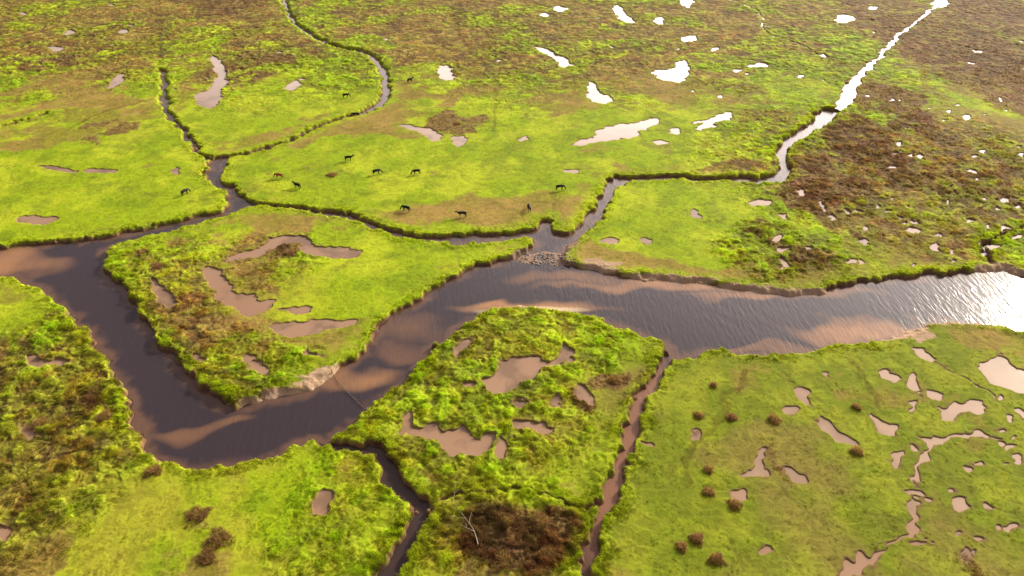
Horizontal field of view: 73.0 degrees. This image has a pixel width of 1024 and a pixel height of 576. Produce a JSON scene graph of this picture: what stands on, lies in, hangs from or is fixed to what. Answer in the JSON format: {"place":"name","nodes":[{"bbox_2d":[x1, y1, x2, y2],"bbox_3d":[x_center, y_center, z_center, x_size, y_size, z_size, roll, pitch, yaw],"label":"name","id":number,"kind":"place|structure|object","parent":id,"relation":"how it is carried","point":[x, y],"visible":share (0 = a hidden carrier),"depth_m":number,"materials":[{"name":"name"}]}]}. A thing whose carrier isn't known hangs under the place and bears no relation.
{"place":"outdoors","nodes":[
{"label":"outdoors","id":0,"kind":"place"},
{"bbox_2d":[0,0,1023,575],"bbox_3d":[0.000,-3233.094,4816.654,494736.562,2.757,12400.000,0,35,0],"label":"marsh ground","id":1,"kind":"structure","parent":0,"point":[448,32],"depth_m":221.13,"materials":[{"name":"green plant"}]},
{"bbox_2d":[25,416,47,429],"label":"rush clump","id":2,"kind":"object","parent":1,"relation":"on","point":[36,423],"visible":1,"depth_m":154.64,"materials":[{"name":"brown plant"}]},
{"bbox_2d":[93,409,111,421],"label":"rush clump","id":3,"kind":"object","parent":1,"relation":"on","point":[103,416],"visible":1,"depth_m":156.03,"materials":[{"name":"brown plant"}]},
{"bbox_2d":[141,462,162,478],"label":"rush clump","id":4,"kind":"object","parent":1,"relation":"on","point":[152,470],"visible":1,"depth_m":143.58,"materials":[{"name":"brown plant"}]},
{"bbox_2d":[149,261,164,268],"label":"rush clump","id":5,"kind":"object","parent":1,"relation":"on","point":[158,265],"visible":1,"depth_m":207.46,"materials":[{"name":"brown plant"}]},
{"bbox_2d":[156,3,163,62],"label":"wire fence","id":6,"kind":"object","parent":1,"relation":"on","point":[159,31],"visible":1,"depth_m":417.94,"materials":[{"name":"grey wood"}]},
{"bbox_2d":[180,188,190,194],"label":"cow","id":7,"kind":"object","parent":1,"relation":"on","point":[183,191],"visible":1,"depth_m":244.95},
{"bbox_2d":[184,504,212,529],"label":"rush clump","id":8,"kind":"object","parent":1,"relation":"on","point":[199,514],"visible":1,"depth_m":134.91,"materials":[{"name":"brown plant"}]},
{"bbox_2d":[192,545,219,564],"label":"rush clump","id":9,"kind":"object","parent":1,"relation":"on","point":[203,558],"visible":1,"depth_m":127.44,"materials":[{"name":"brown plant"}]},
{"bbox_2d":[201,525,235,550],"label":"rush clump","id":10,"kind":"object","parent":1,"relation":"on","point":[216,538],"visible":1,"depth_m":130.48,"materials":[{"name":"brown plant"}]},
{"bbox_2d":[281,248,296,255],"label":"rush clump","id":11,"kind":"object","parent":1,"relation":"on","point":[291,252],"visible":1,"depth_m":213.29,"materials":[{"name":"brown plant"}]},
{"bbox_2d":[291,181,300,188],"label":"cow","id":12,"kind":"object","parent":1,"relation":"on","point":[296,184],"visible":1,"depth_m":249.19},
{"bbox_2d":[326,172,337,177],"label":"rush clump","id":13,"kind":"object","parent":1,"relation":"on","point":[329,174],"visible":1,"depth_m":258.73,"materials":[{"name":"brown plant"}]},
{"bbox_2d":[331,370,365,409],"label":"wire fence","id":14,"kind":"object","parent":1,"relation":"on","point":[346,391],"visible":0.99,"depth_m":165.42,"materials":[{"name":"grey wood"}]},
{"bbox_2d":[372,169,382,174],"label":"cow","id":15,"kind":"object","parent":1,"relation":"on","point":[375,170],"visible":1,"depth_m":258.18},
{"bbox_2d":[400,205,410,210],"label":"cow","id":16,"kind":"object","parent":1,"relation":"on","point":[406,207],"visible":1,"depth_m":235.04},
{"bbox_2d":[410,169,420,174],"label":"cow","id":17,"kind":"object","parent":1,"relation":"on","point":[416,170],"visible":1,"depth_m":258.17},
{"bbox_2d":[455,211,466,214],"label":"cow","id":18,"kind":"object","parent":1,"relation":"on","point":[462,212],"visible":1,"depth_m":231.51},
{"bbox_2d":[453,486,477,543],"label":"fallen tree","id":19,"kind":"object","parent":1,"relation":"on","point":[466,519],"visible":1,"depth_m":132.22,"materials":[{"name":"grey wood"}]},
{"bbox_2d":[489,546,515,570],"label":"rush clump","id":20,"kind":"object","parent":1,"relation":"on","point":[503,565],"visible":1,"depth_m":126.51,"materials":[{"name":"brown plant"}]},
{"bbox_2d":[527,509,555,530],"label":"rush clump","id":21,"kind":"object","parent":1,"relation":"on","point":[538,515],"visible":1,"depth_m":133.48,"materials":[{"name":"brown plant"}]},
{"bbox_2d":[517,249,577,268],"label":"ford stones","id":22,"kind":"object","parent":1,"relation":"on","point":[547,257],"visible":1,"depth_m":213.01,"materials":[{"name":"grey stone"}]},
{"bbox_2d":[537,544,557,557],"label":"rush clump","id":23,"kind":"object","parent":1,"relation":"on","point":[548,553],"visible":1,"depth_m":127.92,"materials":[{"name":"brown plant"}]},
{"bbox_2d":[605,374,622,384],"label":"rush clump","id":24,"kind":"object","parent":1,"relation":"on","point":[613,379],"visible":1,"depth_m":166.27,"materials":[{"name":"brown plant"}]},
{"bbox_2d":[675,540,687,553],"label":"rush clump","id":25,"kind":"object","parent":1,"relation":"on","point":[680,546],"visible":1,"depth_m":129.19,"materials":[{"name":"brown plant"}]},
{"bbox_2d":[688,530,704,547],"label":"rush clump","id":26,"kind":"object","parent":1,"relation":"on","point":[695,538],"visible":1,"depth_m":130.58,"materials":[{"name":"brown plant"}]},
{"bbox_2d":[693,411,705,419],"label":"rush clump","id":27,"kind":"object","parent":1,"relation":"on","point":[699,415],"visible":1,"depth_m":156.81,"materials":[{"name":"brown plant"}]},
{"bbox_2d":[700,463,714,474],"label":"rush clump","id":28,"kind":"object","parent":1,"relation":"on","point":[708,469],"visible":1,"depth_m":144.11,"materials":[{"name":"brown plant"}]},
{"bbox_2d":[701,485,716,496],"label":"rush clump","id":29,"kind":"object","parent":1,"relation":"on","point":[708,491],"visible":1,"depth_m":139.42,"materials":[{"name":"brown plant"}]},
{"bbox_2d":[710,381,716,387],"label":"rush clump","id":30,"kind":"object","parent":1,"relation":"on","point":[713,384],"visible":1,"depth_m":164.95,"materials":[{"name":"brown plant"}]},
{"bbox_2d":[707,550,727,566],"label":"rush clump","id":31,"kind":"object","parent":1,"relation":"on","point":[714,557],"visible":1,"depth_m":126.94,"materials":[{"name":"brown plant"}]},
{"bbox_2d":[726,412,738,422],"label":"rush clump","id":32,"kind":"object","parent":1,"relation":"on","point":[732,416],"visible":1,"depth_m":156.33,"materials":[{"name":"brown plant"}]},
{"bbox_2d":[726,497,743,511],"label":"rush clump","id":33,"kind":"object","parent":1,"relation":"on","point":[734,503],"visible":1,"depth_m":136.79,"materials":[{"name":"brown plant"}]},
{"bbox_2d":[765,412,782,425],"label":"rush clump","id":34,"kind":"object","parent":1,"relation":"on","point":[774,419],"visible":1,"depth_m":155.86,"materials":[{"name":"brown plant"}]},
{"bbox_2d":[805,199,816,205],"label":"rush clump","id":35,"kind":"object","parent":1,"relation":"on","point":[810,201],"visible":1,"depth_m":240.36,"materials":[{"name":"brown plant"}]},
{"bbox_2d":[848,445,864,456],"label":"rush clump","id":36,"kind":"object","parent":1,"relation":"on","point":[856,450],"visible":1,"depth_m":148.08,"materials":[{"name":"brown plant"}]},
{"bbox_2d":[851,402,862,410],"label":"rush clump","id":37,"kind":"object","parent":1,"relation":"on","point":[858,407],"visible":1,"depth_m":159.00,"materials":[{"name":"brown plant"}]},
{"bbox_2d":[0,0,1023,575],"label":"river water","id":38,"kind":"structure","parent":0,"point":[180,420],"depth_m":188.26,"materials":[{"name":"brown liquid"}]},
{"bbox_2d":[0,0,1023,575],"bbox_3d":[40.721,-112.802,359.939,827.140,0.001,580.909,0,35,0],"label":"pool water","id":39,"kind":"structure","parent":0,"point":[514,372],"depth_m":177.43,"materials":[{"name":"liquid"}]}
]}

